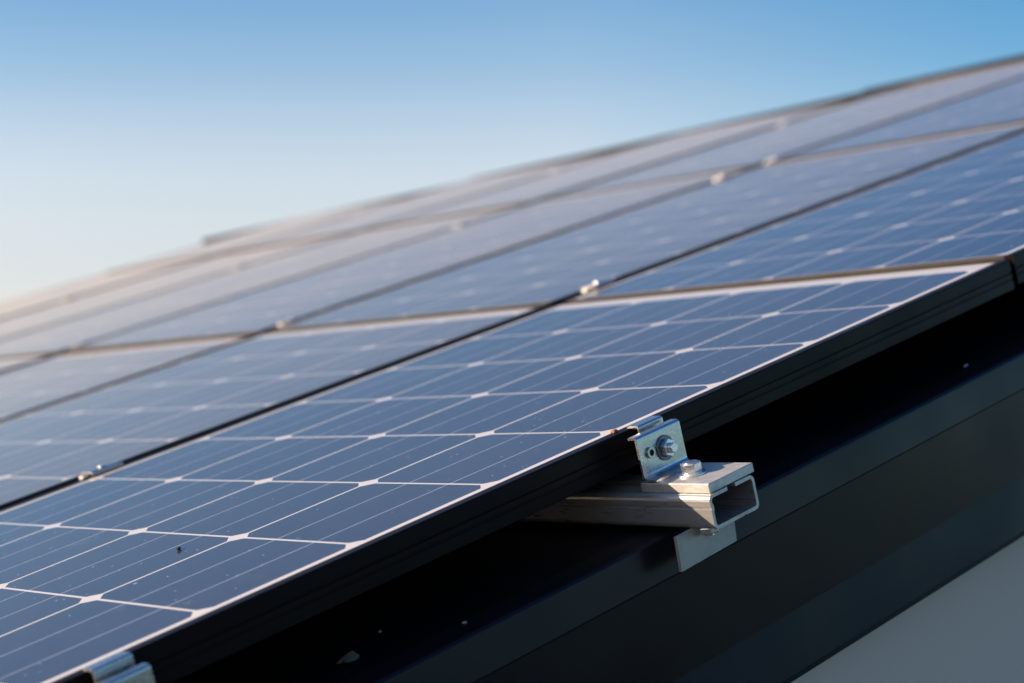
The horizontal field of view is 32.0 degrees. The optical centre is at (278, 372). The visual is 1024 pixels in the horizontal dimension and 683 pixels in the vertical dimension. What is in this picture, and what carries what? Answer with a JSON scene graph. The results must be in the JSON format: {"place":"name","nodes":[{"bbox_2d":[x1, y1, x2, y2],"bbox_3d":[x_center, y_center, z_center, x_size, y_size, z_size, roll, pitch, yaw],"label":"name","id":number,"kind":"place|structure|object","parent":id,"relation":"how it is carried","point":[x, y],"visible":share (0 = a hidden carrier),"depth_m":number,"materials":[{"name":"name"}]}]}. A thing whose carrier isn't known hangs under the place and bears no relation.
{"place":"outdoors","nodes":[
{"label":"outdoors","id":0,"kind":"place"},
{"bbox_2d":[0,0,1023,302],"label":"sky","id":1,"kind":"structure","parent":0,"point":[132,132],"materials":[{"name":"blue"}]},
{"bbox_3d":[-0.280,0.285,1.470,0.068,0.041,0.664,-19,9,-36],"label":"mounting rail","id":2,"kind":"object","parent":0,"visible":0},
{"bbox_2d":[83,651,154,682],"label":"end clamp","id":3,"kind":"object","parent":2,"relation":"attached to","point":[120,667],"visible":1,"depth_m":1.25,"materials":[{"name":"metal"}]},
{"bbox_2d":[0,260,1014,682],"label":"solar panel","id":4,"kind":"object","parent":2,"relation":"attached to","point":[276,520],"visible":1,"depth_m":1.73,"materials":[{"name":"blue glass"}]},
{"bbox_2d":[79,461,122,479],"bbox_3d":[-0.213,0.122,2.093,0.052,0.021,0.030,-20,9,-36],"label":"clamp","id":5,"kind":"object","parent":4,"relation":"attached to","point":[102,468],"visible":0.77,"depth_m":2.09,"materials":[{"name":"metal"}]},
{"label":"ground","id":6,"kind":"structure","parent":0,"visible":0},
{"bbox_2d":[58,54,1023,682],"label":"house","id":7,"kind":"structure","parent":6,"relation":"on","point":[880,534],"depth_m":1.69,"materials":[{"name":"black metal"}]},
{"bbox_2d":[0,354,55,372],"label":"solar panel","id":8,"kind":"object","parent":7,"relation":"attached to","point":[8,364],"visible":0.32,"depth_m":3.74,"materials":[{"name":"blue glass"}]},
{"bbox_2d":[0,256,213,318],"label":"solar panel","id":9,"kind":"object","parent":7,"relation":"attached to","point":[51,296],"visible":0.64,"depth_m":5.78,"materials":[{"name":"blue glass"}]},
{"bbox_2d":[0,335,255,420],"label":"solar panel","id":10,"kind":"object","parent":7,"relation":"attached to","point":[40,384],"visible":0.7,"depth_m":3.21,"materials":[{"name":"blue glass"}]},
{"bbox_2d":[0,233,352,339],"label":"solar panel","id":11,"kind":"object","parent":7,"relation":"attached to","point":[28,321],"visible":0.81,"depth_m":5.11,"materials":[{"name":"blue glass"}]},
{"bbox_2d":[106,197,408,272],"bbox_3d":[-0.075,-0.476,6.309,0.874,0.036,0.706,-20,9,-36],"label":"solar panel","id":12,"kind":"object","parent":7,"relation":"attached to","point":[217,247],"visible":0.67,"depth_m":6.27,"materials":[{"name":"blue glass"}]},
{"bbox_2d":[0,204,527,358],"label":"solar panel","id":13,"kind":"object","parent":7,"relation":"attached to","point":[56,339],"visible":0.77,"depth_m":4.40,"materials":[{"name":"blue glass"}]},
{"bbox_2d":[233,263,248,269],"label":"clamp","id":14,"kind":"object","parent":13,"relation":"attached to","point":[242,265],"visible":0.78,"depth_m":4.91,"materials":[{"name":"silver metal"}]},
{"bbox_2d":[0,305,547,509],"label":"solar panel","id":15,"kind":"object","parent":7,"relation":"attached to","point":[51,447],"visible":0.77,"depth_m":2.53,"materials":[{"name":"blue glass"}]},
{"bbox_2d":[336,650,358,663],"bbox_3d":[0.056,0.230,1.416,0.017,0.009,0.023,-1,-3,17],"label":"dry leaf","id":16,"kind":"object","parent":7,"relation":"on","point":[351,656],"visible":1,"depth_m":1.42,"materials":[{"name":"grey plant"}]},
{"bbox_2d":[63,166,754,353],"bbox_3d":[0.321,-0.242,3.872,1.472,0.035,0.706,-19,9,-36],"label":"solar panel","id":17,"kind":"object","parent":7,"relation":"attached to","point":[260,311],"visible":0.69,"depth_m":3.77,"materials":[{"name":"blue glass"}]},
{"bbox_2d":[72,339,94,347],"bbox_3d":[-0.420,-0.056,3.761,0.048,0.019,0.028,-19,9,-36],"label":"clamp","id":18,"kind":"object","parent":17,"relation":"attached to","point":[82,342],"visible":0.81,"depth_m":3.75,"materials":[{"name":"silver metal"}]},
{"bbox_2d":[278,316,303,326],"bbox_3d":[0.020,-0.088,3.185,0.048,0.019,0.028,-20,9,-36],"label":"clamp","id":19,"kind":"object","parent":17,"relation":"attached to","point":[281,323],"visible":0.85,"depth_m":3.18,"materials":[{"name":"silver metal"}]},
{"bbox_2d":[453,221,470,227],"bbox_3d":[0.461,-0.367,4.437,0.048,0.019,0.028,-19,9,-36],"label":"clamp","id":20,"kind":"object","parent":17,"relation":"attached to","point":[460,224],"visible":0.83,"depth_m":4.43,"materials":[{"name":"silver metal"}]},
{"bbox_2d":[712,174,732,181],"bbox_3d":[0.992,-0.431,3.931,0.048,0.019,0.028,-19,9,-36],"label":"clamp","id":21,"kind":"object","parent":17,"relation":"attached to","point":[720,177],"visible":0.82,"depth_m":3.92,"materials":[{"name":"silver metal"}]},
{"bbox_2d":[221,153,613,254],"bbox_3d":[0.471,-0.546,5.814,1.166,0.035,0.706,-19,9,-36],"label":"solar panel","id":22,"kind":"object","parent":7,"relation":"attached to","point":[358,221],"visible":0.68,"depth_m":5.76,"materials":[{"name":"blue glass"}]},
{"bbox_2d":[362,100,855,230],"bbox_3d":[1.026,-0.619,5.327,1.482,0.034,0.706,-19,9,-36],"label":"solar panel","id":23,"kind":"object","parent":7,"relation":"attached to","point":[538,188],"visible":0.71,"depth_m":5.24,"materials":[{"name":"blue glass"}]},
{"bbox_2d":[519,460,758,571],"bbox_3d":[0.193,0.134,1.789,0.091,0.082,0.664,-19,9,-36],"label":"mounting rail","id":24,"kind":"object","parent":7,"relation":"attached to","point":[708,504],"visible":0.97,"depth_m":1.55,"materials":[{"name":"metal"}]},
{"bbox_2d":[626,416,689,482],"bbox_3d":[0.341,0.069,1.591,0.061,0.046,0.043,-19,9,-36],"label":"end clamp","id":25,"kind":"object","parent":24,"relation":"attached to","point":[660,447],"visible":0.99,"depth_m":1.58,"materials":[{"name":"metal"}]},
{"bbox_2d":[267,122,1023,332],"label":"solar panel","id":26,"kind":"object","parent":7,"relation":"attached to","point":[555,269],"visible":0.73,"depth_m":3.18,"materials":[{"name":"blue glass"}]},
{"bbox_2d":[539,62,1023,201],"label":"solar panel","id":27,"kind":"object","parent":7,"relation":"attached to","point":[759,148],"visible":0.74,"depth_m":4.69,"materials":[{"name":"blue glass"}]},
{"bbox_2d":[562,132,1023,303],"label":"solar panel","id":28,"kind":"object","parent":7,"relation":"attached to","point":[965,208],"visible":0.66,"depth_m":2.51,"materials":[{"name":"blue glass"}]},
{"bbox_2d":[580,279,613,293],"bbox_3d":[0.474,-0.124,2.620,0.052,0.021,0.030,-19,9,-36],"label":"clamp","id":29,"kind":"object","parent":28,"relation":"attached to","point":[585,289],"visible":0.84,"depth_m":2.61,"materials":[{"name":"silver metal"}]},
{"bbox_2d":[766,77,1023,164],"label":"solar panel","id":30,"kind":"object","parent":7,"relation":"attached to","point":[999,105],"visible":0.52,"depth_m":3.99,"materials":[{"name":"blue glass"}]},
{"bbox_2d":[765,157,781,164],"bbox_3d":[1.138,-0.482,4.043,0.048,0.019,0.028,-20,9,-36],"label":"clamp","id":31,"kind":"object","parent":30,"relation":"attached to","point":[772,159],"visible":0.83,"depth_m":4.04,"materials":[{"name":"silver metal"}]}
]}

